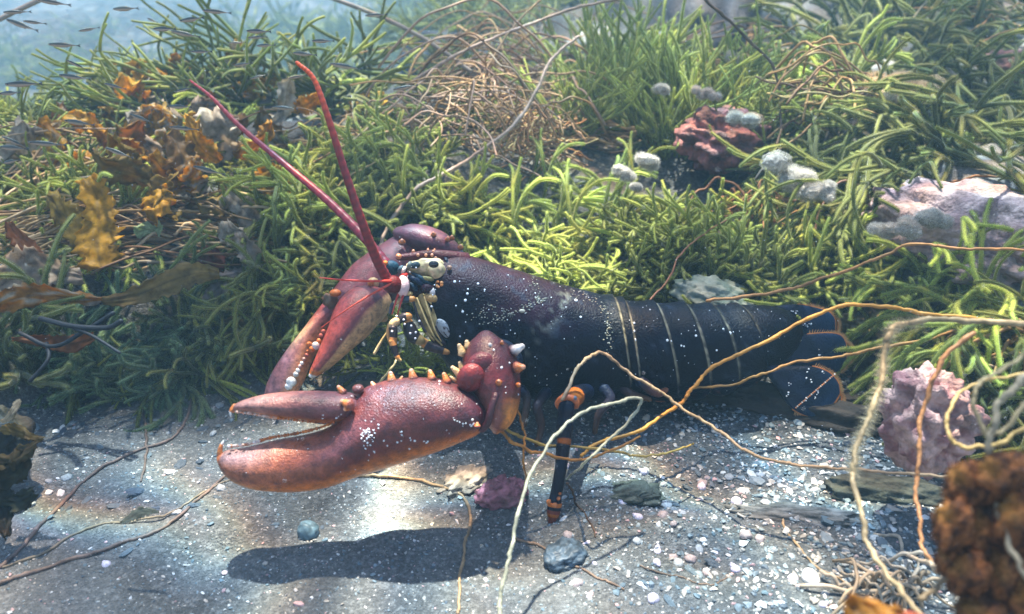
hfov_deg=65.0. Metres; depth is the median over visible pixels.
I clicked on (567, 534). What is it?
pebble
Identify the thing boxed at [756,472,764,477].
pebble
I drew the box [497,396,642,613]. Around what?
string weed
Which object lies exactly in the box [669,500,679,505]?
slate chip
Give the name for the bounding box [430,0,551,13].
green weed
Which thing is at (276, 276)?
green weed
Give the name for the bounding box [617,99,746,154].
green weed
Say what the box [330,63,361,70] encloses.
fish
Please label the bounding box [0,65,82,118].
green weed
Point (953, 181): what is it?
string weed
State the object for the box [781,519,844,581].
string weed
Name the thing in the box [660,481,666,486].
pebble
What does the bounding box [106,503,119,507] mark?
slate chip
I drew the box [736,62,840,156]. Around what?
green weed
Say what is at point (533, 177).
green weed
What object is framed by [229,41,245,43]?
fish
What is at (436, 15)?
green weed
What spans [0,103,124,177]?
green weed
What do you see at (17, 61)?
green weed
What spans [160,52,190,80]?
kelp leaf
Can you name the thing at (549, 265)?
green weed
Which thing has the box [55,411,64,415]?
slate chip
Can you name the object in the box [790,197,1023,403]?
green weed
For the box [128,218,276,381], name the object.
green weed
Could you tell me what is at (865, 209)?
string weed tangle
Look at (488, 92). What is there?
green weed
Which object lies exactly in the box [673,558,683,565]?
pebble
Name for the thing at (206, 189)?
kelp leaf
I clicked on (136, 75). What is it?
kelp leaf
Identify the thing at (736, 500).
sea snail shell
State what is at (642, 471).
sea snail shell
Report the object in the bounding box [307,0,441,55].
green weed
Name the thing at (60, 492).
pebble
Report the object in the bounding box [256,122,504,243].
green weed
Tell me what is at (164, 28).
fish
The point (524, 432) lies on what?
string weed
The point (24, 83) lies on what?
fish
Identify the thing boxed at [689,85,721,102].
sea squirt
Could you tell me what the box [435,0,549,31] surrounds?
green weed
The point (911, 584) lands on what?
string weed tangle
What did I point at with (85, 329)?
twig
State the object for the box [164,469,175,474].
pebble
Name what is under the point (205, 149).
kelp leaf
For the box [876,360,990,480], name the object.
encrusted rock
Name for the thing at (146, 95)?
kelp leaf
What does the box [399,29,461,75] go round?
rock
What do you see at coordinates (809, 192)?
sea squirt
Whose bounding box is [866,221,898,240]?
sea squirt
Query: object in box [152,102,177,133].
kelp leaf
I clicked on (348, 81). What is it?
green weed
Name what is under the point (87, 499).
slate chip
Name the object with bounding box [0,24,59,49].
green weed
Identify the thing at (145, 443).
string weed
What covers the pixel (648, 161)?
sea squirt
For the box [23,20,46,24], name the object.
fish
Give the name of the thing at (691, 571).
slate chip
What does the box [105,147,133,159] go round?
fish
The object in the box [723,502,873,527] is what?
rock
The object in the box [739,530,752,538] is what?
pebble
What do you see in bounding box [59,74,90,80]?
fish
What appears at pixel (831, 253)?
green weed
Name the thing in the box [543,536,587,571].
rock
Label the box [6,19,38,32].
fish
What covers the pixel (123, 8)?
fish
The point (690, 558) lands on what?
pebble
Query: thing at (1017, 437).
green weed
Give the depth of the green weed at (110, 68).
1.02 m
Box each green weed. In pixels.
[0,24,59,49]
[0,38,85,88]
[0,40,38,66]
[0,44,81,77]
[0,46,130,140]
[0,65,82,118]
[0,73,71,127]
[0,86,102,185]
[0,99,42,118]
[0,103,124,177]
[0,137,168,258]
[0,214,85,389]
[0,216,45,256]
[1,247,150,423]
[3,290,219,393]
[15,14,242,132]
[20,364,109,414]
[26,20,119,54]
[31,0,345,132]
[31,285,216,421]
[32,147,165,292]
[38,31,172,74]
[48,11,128,37]
[58,270,267,431]
[58,332,224,414]
[69,48,163,83]
[87,98,123,197]
[93,0,461,151]
[97,311,403,408]
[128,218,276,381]
[133,284,320,427]
[144,8,221,40]
[151,212,298,363]
[155,0,284,64]
[156,16,283,68]
[159,180,389,378]
[169,0,333,48]
[172,115,255,207]
[175,128,418,397]
[180,132,390,283]
[181,224,399,379]
[186,28,325,70]
[188,242,392,370]
[210,0,385,64]
[227,108,459,239]
[237,155,409,291]
[238,237,413,362]
[243,22,399,79]
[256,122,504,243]
[258,3,379,73]
[304,69,459,170]
[306,45,398,103]
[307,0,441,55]
[310,100,481,223]
[320,328,423,391]
[321,133,532,254]
[342,28,402,71]
[352,5,424,52]
[355,0,438,16]
[356,327,448,377]
[363,0,493,56]
[371,0,427,22]
[373,341,413,375]
[374,91,417,103]
[379,87,546,153]
[382,333,454,379]
[390,0,533,38]
[394,27,526,102]
[397,15,562,89]
[407,155,535,265]
[412,188,545,265]
[422,0,531,26]
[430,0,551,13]
[431,156,593,280]
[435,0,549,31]
[439,0,574,43]
[442,86,533,131]
[465,128,589,224]
[470,208,581,283]
[472,159,622,288]
[488,184,635,291]
[492,17,652,149]
[503,0,715,106]
[503,18,653,95]
[506,0,739,134]
[508,0,580,14]
[508,219,627,295]
[529,148,659,281]
[541,131,691,229]
[549,225,677,302]
[556,183,770,290]
[568,23,775,146]
[572,188,801,302]
[578,10,774,160]
[588,184,807,299]
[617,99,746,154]
[622,178,823,303]
[625,178,908,333]
[631,0,820,112]
[660,178,893,308]
[666,15,862,105]
[703,50,808,186]
[709,64,838,154]
[710,101,913,243]
[711,45,901,138]
[719,176,883,331]
[725,145,840,257]
[728,0,917,89]
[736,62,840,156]
[741,36,950,262]
[743,188,917,320]
[757,5,915,135]
[757,142,942,302]
[758,123,984,297]
[762,62,1023,221]
[776,103,1006,303]
[779,0,964,74]
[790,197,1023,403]
[806,204,1023,333]
[836,0,1020,92]
[838,0,964,33]
[840,72,1023,256]
[847,228,1016,406]
[853,245,1023,461]
[867,28,1023,128]
[872,216,1023,394]
[877,0,1023,62]
[877,24,1023,118]
[882,279,1023,457]
[888,289,1023,404]
[889,0,1023,60]
[930,57,1023,128]
[947,0,1023,18]
[997,131,1023,193]
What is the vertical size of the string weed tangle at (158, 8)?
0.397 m
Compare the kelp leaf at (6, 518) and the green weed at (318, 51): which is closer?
the kelp leaf at (6, 518)
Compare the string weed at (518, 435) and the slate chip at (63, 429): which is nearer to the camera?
the string weed at (518, 435)
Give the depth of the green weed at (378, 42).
5.21 m
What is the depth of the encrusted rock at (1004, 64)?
1.08 m
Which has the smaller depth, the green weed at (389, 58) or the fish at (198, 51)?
the fish at (198, 51)
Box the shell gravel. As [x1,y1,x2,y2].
[0,348,976,613]
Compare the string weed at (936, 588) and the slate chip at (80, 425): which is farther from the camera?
the slate chip at (80, 425)
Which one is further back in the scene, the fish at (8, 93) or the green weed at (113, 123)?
the green weed at (113, 123)
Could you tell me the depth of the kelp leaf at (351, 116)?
1.04 m
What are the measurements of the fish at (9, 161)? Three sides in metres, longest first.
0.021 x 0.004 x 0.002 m
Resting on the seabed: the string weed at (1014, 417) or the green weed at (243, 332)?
the green weed at (243, 332)
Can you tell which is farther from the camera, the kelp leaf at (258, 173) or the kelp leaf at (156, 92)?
the kelp leaf at (156, 92)
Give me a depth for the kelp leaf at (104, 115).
0.97 m
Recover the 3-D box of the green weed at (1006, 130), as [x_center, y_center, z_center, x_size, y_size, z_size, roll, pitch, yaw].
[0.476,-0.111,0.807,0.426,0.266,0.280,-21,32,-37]
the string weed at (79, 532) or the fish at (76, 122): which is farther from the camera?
the fish at (76, 122)
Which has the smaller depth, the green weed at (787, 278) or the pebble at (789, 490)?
the pebble at (789, 490)
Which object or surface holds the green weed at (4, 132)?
on the seabed
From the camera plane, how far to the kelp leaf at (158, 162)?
0.75 m
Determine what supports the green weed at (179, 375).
on the seabed
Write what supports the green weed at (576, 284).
on the seabed
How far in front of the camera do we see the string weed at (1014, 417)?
0.31 m
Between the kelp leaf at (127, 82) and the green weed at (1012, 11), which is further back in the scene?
the green weed at (1012, 11)
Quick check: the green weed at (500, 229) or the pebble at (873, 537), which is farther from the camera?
the green weed at (500, 229)
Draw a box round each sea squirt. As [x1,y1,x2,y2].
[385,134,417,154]
[413,97,452,116]
[612,165,636,182]
[628,181,642,192]
[633,152,660,172]
[652,82,669,96]
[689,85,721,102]
[725,50,741,64]
[726,108,760,129]
[762,151,817,204]
[798,179,836,200]
[816,186,834,202]
[861,68,943,103]
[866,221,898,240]
[882,87,905,107]
[894,213,921,239]
[914,207,953,230]
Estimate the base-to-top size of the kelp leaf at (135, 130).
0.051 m
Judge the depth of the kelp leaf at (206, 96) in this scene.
0.93 m
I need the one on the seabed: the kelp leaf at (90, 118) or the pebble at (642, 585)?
the pebble at (642, 585)
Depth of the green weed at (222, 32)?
6.10 m
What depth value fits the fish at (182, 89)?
0.67 m
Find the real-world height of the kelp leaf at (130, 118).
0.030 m
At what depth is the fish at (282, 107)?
0.76 m
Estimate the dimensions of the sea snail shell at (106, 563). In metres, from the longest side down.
0.008 x 0.006 x 0.006 m
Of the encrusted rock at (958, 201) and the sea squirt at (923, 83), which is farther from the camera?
the sea squirt at (923, 83)
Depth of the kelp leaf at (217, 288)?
0.71 m
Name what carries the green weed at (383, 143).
on the seabed
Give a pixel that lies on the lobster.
(503, 341)
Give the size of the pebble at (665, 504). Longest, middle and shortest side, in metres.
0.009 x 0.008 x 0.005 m
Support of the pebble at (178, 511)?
on the seabed
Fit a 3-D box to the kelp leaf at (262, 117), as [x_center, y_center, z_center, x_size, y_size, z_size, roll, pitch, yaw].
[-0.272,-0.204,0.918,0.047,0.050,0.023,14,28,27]
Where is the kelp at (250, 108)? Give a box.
[146,92,264,189]
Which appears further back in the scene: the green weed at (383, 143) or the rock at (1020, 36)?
the rock at (1020, 36)
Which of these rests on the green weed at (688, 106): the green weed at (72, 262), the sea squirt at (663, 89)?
the sea squirt at (663, 89)
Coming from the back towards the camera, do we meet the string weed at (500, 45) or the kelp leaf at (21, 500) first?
the string weed at (500, 45)
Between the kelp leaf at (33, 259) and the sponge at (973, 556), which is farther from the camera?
the kelp leaf at (33, 259)
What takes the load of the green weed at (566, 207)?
on the seabed
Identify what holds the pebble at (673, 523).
on the seabed
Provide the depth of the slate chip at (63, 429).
0.63 m
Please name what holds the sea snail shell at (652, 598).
on the seabed
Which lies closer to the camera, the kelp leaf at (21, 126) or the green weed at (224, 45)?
the kelp leaf at (21, 126)
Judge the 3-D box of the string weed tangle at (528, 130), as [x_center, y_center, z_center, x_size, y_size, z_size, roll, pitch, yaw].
[0.031,-0.205,0.934,0.148,0.105,0.144,5,26,11]
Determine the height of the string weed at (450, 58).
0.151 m
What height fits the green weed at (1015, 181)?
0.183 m
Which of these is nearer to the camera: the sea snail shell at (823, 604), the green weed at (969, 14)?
the sea snail shell at (823, 604)
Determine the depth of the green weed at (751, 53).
1.07 m
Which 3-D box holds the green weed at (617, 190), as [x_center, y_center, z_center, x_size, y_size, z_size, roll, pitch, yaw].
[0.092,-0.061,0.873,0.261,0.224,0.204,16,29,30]
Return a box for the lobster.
[189,61,854,523]
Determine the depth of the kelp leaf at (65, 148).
0.94 m
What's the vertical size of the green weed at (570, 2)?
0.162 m
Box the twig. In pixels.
[18,311,123,382]
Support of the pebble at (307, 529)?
on the seabed
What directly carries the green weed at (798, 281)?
on the seabed
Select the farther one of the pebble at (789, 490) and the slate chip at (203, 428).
the slate chip at (203, 428)
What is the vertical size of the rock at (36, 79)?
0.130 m
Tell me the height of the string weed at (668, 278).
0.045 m
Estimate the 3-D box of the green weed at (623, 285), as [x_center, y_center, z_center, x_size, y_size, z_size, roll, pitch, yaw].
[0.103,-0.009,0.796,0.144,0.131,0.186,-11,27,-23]
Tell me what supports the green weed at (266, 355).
on the seabed
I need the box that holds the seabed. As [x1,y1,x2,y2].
[0,0,1023,613]
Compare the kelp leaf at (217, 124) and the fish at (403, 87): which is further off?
the kelp leaf at (217, 124)
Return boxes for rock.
[0,405,35,454]
[28,77,52,89]
[234,331,290,365]
[343,374,405,394]
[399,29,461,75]
[436,463,492,502]
[474,473,528,510]
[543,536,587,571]
[565,25,629,59]
[609,479,666,505]
[662,0,760,70]
[668,274,754,304]
[673,104,772,175]
[698,381,883,436]
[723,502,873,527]
[819,471,946,506]
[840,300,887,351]
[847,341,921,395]
[859,176,1023,286]
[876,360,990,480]
[926,239,1023,297]
[933,18,1023,49]
[981,48,1023,83]
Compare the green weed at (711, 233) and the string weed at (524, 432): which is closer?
the string weed at (524, 432)
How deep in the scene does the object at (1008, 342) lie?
0.58 m
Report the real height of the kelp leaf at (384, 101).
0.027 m
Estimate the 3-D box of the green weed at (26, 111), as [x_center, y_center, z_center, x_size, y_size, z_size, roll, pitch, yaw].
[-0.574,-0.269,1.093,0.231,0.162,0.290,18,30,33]
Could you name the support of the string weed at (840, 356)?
on the seabed
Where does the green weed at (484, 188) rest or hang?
on the seabed
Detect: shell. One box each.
[101,560,110,566]
[632,513,642,519]
[638,468,646,474]
[647,592,659,603]
[653,558,660,566]
[654,544,660,553]
[697,482,705,489]
[730,562,740,572]
[731,496,741,504]
[787,574,797,579]
[801,568,819,582]
[819,601,828,607]
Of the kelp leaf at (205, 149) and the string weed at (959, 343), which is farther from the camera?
the kelp leaf at (205, 149)
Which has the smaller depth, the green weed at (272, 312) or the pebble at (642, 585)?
the pebble at (642, 585)
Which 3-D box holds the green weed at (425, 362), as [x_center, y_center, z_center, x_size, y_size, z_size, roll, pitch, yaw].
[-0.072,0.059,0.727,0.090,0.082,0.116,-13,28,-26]
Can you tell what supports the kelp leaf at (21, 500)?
on the kelp leaf at (6, 518)
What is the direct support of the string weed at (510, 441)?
hanging from the lobster
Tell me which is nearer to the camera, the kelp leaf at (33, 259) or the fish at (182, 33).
the kelp leaf at (33, 259)
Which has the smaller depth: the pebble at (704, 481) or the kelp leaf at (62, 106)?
the pebble at (704, 481)
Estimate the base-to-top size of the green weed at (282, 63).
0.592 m
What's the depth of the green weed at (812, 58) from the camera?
0.97 m
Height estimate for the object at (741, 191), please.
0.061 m
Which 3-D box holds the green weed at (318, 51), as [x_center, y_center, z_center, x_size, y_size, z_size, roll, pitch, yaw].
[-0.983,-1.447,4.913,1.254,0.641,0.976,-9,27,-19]
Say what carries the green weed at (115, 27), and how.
on the seabed
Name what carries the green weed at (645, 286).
on the seabed
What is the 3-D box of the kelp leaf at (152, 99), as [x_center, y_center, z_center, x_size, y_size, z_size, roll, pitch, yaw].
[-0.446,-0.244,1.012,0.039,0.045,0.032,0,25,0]
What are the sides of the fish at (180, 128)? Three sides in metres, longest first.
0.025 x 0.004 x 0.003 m
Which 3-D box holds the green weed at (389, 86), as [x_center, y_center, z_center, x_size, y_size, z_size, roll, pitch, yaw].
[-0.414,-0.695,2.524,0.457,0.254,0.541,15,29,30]
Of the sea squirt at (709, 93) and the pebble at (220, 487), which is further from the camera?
the sea squirt at (709, 93)
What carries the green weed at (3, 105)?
on the seabed
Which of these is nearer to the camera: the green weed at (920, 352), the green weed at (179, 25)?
the green weed at (920, 352)
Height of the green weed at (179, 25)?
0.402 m
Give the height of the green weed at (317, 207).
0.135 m
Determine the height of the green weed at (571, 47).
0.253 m
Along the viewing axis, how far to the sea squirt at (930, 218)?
0.64 m
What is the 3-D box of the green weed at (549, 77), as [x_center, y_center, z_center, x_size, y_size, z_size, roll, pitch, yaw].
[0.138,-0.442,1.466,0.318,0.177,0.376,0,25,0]
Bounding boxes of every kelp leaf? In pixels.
[0,115,43,168]
[0,178,39,208]
[0,244,84,290]
[0,280,102,313]
[0,399,21,422]
[0,422,44,441]
[0,440,38,470]
[0,448,31,490]
[0,485,38,514]
[0,507,14,540]
[4,221,56,287]
[11,332,94,352]
[32,115,69,168]
[46,190,94,249]
[49,155,95,193]
[51,100,68,127]
[58,145,80,160]
[61,109,106,144]
[64,150,95,171]
[70,172,125,271]
[91,144,155,187]
[98,104,125,132]
[99,140,107,156]
[101,111,124,126]
[101,262,219,307]
[104,128,143,190]
[108,72,144,107]
[108,137,149,162]
[113,78,150,104]
[115,123,122,136]
[119,120,148,161]
[120,58,146,77]
[120,506,158,524]
[124,107,149,126]
[124,183,151,203]
[131,68,166,90]
[133,220,162,238]
[136,102,161,120]
[137,95,163,106]
[140,183,176,226]
[143,110,165,132]
[143,135,165,164]
[145,124,154,136]
[146,78,167,96]
[146,107,182,131]
[149,148,195,194]
[149,172,182,220]
[150,90,162,97]
[150,128,165,151]
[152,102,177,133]
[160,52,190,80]
[162,129,203,188]
[171,74,206,104]
[172,157,208,196]
[173,181,209,197]
[180,90,216,114]
[180,110,201,129]
[183,113,223,163]
[183,119,202,137]
[184,178,227,216]
[189,95,222,112]
[192,106,242,167]
[195,245,227,283]
[202,267,242,304]
[203,38,243,76]
[213,77,250,102]
[217,219,245,247]
[218,187,264,239]
[218,309,268,335]
[229,112,248,135]
[232,119,274,159]
[234,230,263,278]
[237,73,277,108]
[248,168,294,193]
[252,106,288,148]
[255,162,290,206]
[272,78,296,125]
[291,92,320,114]
[341,107,362,123]
[349,93,369,111]
[377,91,387,107]
[843,592,903,613]
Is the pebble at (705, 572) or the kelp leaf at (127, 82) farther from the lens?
the kelp leaf at (127, 82)
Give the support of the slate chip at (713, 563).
on the seabed
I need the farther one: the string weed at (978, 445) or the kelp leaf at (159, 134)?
the kelp leaf at (159, 134)
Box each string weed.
[0,398,191,568]
[0,475,225,584]
[2,480,229,568]
[140,409,148,481]
[174,109,393,206]
[322,159,379,256]
[359,473,471,613]
[379,35,579,244]
[379,349,401,381]
[384,0,619,109]
[391,0,540,190]
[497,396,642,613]
[501,431,640,461]
[506,428,693,457]
[515,537,623,590]
[517,410,527,488]
[560,350,947,478]
[566,482,595,537]
[580,302,1022,456]
[640,565,733,585]
[649,219,726,299]
[695,316,1015,388]
[704,0,782,195]
[706,242,1023,301]
[772,174,1011,212]
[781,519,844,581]
[814,179,875,312]
[841,313,1023,613]
[873,533,935,568]
[913,331,975,561]
[917,574,992,601]
[944,372,1023,450]
[970,353,1023,436]
[984,373,1023,577]
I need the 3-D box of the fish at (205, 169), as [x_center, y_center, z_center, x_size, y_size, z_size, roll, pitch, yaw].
[-0.266,-0.120,0.705,0.031,0.005,0.003,15,27,7]
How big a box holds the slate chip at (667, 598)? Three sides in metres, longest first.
0.010 x 0.004 x 0.002 m
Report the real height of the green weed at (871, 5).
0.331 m
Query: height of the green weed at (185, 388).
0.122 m
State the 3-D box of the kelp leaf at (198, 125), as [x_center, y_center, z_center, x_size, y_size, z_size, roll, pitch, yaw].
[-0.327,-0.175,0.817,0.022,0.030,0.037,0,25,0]
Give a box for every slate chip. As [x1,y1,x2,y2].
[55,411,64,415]
[59,427,66,433]
[75,422,84,428]
[81,496,91,502]
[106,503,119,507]
[119,548,133,556]
[125,487,144,495]
[174,458,186,468]
[187,503,200,506]
[196,426,208,430]
[196,459,203,463]
[586,463,599,468]
[663,594,675,606]
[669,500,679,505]
[682,484,691,490]
[684,565,696,574]
[704,558,720,567]
[813,540,822,546]
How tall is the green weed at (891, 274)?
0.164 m
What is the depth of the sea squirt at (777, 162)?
0.72 m
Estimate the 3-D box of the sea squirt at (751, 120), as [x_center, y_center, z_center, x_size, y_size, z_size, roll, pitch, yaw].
[0.254,-0.205,0.876,0.040,0.025,0.032,18,31,34]
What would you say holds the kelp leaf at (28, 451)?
on the kelp leaf at (9, 478)
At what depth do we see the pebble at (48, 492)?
0.56 m
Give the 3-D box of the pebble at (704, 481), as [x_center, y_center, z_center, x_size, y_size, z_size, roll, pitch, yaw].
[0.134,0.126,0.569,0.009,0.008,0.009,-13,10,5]
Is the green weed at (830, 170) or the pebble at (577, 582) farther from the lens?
the green weed at (830, 170)
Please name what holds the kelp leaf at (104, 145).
on the green weed at (113, 123)
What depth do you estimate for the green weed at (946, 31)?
1.12 m
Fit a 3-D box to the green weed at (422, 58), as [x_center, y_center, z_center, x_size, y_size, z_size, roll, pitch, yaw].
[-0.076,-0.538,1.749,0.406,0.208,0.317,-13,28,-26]
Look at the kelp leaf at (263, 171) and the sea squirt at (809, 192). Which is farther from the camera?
the kelp leaf at (263, 171)
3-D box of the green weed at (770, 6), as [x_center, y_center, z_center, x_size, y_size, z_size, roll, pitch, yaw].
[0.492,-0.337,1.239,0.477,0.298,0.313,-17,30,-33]
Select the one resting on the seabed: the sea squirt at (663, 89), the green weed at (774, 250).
the green weed at (774, 250)
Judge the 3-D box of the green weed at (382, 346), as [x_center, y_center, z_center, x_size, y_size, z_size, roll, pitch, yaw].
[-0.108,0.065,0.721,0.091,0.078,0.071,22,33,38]
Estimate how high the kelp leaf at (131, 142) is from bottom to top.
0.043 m
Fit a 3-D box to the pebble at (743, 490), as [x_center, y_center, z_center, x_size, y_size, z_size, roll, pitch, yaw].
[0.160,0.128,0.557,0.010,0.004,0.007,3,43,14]
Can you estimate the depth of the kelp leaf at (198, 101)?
0.92 m
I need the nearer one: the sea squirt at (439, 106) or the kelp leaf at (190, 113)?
the kelp leaf at (190, 113)
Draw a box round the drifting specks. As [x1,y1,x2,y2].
[2,0,1009,610]
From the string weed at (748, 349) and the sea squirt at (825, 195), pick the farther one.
the sea squirt at (825, 195)
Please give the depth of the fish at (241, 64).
0.82 m
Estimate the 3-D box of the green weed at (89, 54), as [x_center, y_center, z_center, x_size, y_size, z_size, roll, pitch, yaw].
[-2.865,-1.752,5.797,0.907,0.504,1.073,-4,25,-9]
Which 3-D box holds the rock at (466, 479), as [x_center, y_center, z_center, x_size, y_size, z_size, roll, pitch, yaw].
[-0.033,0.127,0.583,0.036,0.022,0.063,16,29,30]
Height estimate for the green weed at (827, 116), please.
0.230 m
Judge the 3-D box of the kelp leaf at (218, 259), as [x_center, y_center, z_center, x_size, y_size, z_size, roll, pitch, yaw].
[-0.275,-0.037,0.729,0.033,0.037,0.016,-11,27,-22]
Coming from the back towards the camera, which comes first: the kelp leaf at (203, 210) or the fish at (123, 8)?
the fish at (123, 8)
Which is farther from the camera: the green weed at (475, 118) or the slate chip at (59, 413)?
the green weed at (475, 118)
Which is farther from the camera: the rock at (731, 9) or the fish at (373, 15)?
the rock at (731, 9)
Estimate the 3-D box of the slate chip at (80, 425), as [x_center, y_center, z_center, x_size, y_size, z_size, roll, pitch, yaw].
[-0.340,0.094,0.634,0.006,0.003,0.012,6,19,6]
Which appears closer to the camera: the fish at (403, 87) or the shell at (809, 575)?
the shell at (809, 575)
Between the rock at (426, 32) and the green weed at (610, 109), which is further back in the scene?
the rock at (426, 32)
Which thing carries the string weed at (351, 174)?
on the seabed
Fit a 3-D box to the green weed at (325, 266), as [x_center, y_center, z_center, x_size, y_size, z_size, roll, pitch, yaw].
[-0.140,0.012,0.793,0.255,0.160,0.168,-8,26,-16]
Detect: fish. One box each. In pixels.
[0,90,21,95]
[0,145,28,150]
[2,136,28,149]
[3,10,31,13]
[3,158,21,163]
[5,80,43,86]
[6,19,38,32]
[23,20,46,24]
[28,141,66,146]
[37,0,70,6]
[48,42,79,47]
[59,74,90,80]
[64,119,94,126]
[67,60,87,69]
[78,26,99,31]
[104,83,126,90]
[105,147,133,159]
[113,6,138,10]
[130,114,153,123]
[153,26,175,30]
[168,104,192,108]
[169,126,199,130]
[171,30,200,38]
[174,87,193,91]
[180,16,203,21]
[191,50,212,52]
[193,165,224,175]
[203,9,231,14]
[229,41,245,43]
[234,62,252,66]
[246,29,270,33]
[248,35,267,38]
[250,74,267,78]
[256,43,275,46]
[272,106,297,109]
[288,74,307,78]
[293,51,317,56]
[312,39,333,42]
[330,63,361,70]
[365,13,387,16]
[393,84,417,89]
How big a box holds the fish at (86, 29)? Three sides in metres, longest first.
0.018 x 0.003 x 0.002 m
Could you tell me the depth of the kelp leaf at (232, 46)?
1.06 m
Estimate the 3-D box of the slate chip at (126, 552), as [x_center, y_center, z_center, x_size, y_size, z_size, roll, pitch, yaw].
[-0.241,0.153,0.502,0.005,0.002,0.010,10,23,34]
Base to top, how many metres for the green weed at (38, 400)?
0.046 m
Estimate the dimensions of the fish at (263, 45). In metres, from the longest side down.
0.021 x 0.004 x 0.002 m
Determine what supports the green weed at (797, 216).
on the seabed
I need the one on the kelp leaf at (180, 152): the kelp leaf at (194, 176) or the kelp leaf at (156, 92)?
the kelp leaf at (194, 176)
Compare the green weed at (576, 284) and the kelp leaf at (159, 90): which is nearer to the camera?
the green weed at (576, 284)
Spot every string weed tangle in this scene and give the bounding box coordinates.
[0,0,176,64]
[0,0,495,98]
[0,121,148,210]
[0,186,342,275]
[11,0,284,30]
[238,102,401,170]
[335,0,667,174]
[360,33,607,182]
[461,86,606,180]
[485,111,675,153]
[572,13,838,77]
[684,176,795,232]
[743,24,906,150]
[768,183,900,237]
[799,550,953,613]
[871,0,1023,56]
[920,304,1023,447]
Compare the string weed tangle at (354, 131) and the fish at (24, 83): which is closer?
the fish at (24, 83)
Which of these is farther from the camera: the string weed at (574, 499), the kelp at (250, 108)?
the kelp at (250, 108)
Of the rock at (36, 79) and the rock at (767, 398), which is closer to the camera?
the rock at (767, 398)
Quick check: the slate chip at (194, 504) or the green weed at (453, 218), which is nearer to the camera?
the slate chip at (194, 504)
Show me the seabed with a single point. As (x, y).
(382, 594)
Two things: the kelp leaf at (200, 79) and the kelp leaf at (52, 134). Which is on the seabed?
the kelp leaf at (200, 79)
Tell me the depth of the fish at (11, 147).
0.71 m
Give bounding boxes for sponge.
[904,611,920,613]
[931,451,1023,613]
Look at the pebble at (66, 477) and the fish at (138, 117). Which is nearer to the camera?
the pebble at (66, 477)
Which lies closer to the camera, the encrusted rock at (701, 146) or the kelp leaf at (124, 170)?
the kelp leaf at (124, 170)
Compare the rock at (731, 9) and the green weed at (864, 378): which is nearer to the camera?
the green weed at (864, 378)
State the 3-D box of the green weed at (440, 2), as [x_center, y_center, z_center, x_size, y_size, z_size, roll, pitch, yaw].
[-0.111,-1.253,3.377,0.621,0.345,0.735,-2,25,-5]
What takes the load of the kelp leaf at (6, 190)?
on the seabed
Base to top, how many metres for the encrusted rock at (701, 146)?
0.088 m
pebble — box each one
[44,489,53,494]
[52,429,59,433]
[56,489,64,495]
[60,474,71,480]
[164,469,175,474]
[171,509,180,514]
[209,430,216,435]
[215,402,223,407]
[216,484,224,490]
[297,520,318,539]
[563,530,571,537]
[573,578,582,586]
[632,537,640,544]
[636,582,648,588]
[657,510,667,517]
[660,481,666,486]
[661,500,671,507]
[669,554,677,559]
[670,521,676,526]
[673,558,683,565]
[684,554,696,563]
[696,544,702,552]
[698,479,706,485]
[702,570,709,576]
[724,473,733,479]
[737,487,749,493]
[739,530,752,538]
[755,534,764,543]
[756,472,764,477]
[768,546,777,551]
[786,487,792,494]
[810,487,820,492]
[869,534,877,540]
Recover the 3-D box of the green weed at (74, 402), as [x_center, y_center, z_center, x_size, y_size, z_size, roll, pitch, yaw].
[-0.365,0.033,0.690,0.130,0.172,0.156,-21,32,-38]
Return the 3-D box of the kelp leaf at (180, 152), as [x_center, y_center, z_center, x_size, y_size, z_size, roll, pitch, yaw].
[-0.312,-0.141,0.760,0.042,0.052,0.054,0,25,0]
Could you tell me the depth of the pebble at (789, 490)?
0.55 m
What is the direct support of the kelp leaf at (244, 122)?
on the kelp at (250, 108)
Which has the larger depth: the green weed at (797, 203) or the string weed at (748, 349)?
the green weed at (797, 203)
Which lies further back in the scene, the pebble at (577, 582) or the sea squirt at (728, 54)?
the sea squirt at (728, 54)
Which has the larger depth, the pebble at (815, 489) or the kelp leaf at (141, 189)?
the kelp leaf at (141, 189)
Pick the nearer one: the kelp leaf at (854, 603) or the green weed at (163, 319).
the kelp leaf at (854, 603)
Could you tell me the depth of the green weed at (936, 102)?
0.76 m
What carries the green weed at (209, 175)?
on the seabed
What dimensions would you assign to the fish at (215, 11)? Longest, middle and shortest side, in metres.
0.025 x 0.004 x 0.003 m
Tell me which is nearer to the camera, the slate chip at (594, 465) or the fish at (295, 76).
the slate chip at (594, 465)
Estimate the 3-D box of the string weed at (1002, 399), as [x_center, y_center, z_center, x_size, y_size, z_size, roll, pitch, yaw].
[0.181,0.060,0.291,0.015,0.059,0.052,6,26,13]
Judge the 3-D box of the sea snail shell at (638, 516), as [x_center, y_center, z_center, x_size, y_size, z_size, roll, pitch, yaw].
[0.082,0.138,0.526,0.008,0.006,0.006,13,24,8]
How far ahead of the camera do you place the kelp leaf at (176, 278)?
0.66 m
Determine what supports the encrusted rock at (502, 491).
on the seabed
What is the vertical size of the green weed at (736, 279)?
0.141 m
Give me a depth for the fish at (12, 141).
0.73 m
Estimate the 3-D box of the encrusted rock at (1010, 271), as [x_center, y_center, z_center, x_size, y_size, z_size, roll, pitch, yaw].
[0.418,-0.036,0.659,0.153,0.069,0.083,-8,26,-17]
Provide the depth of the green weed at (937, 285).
0.60 m
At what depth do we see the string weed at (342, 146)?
0.86 m

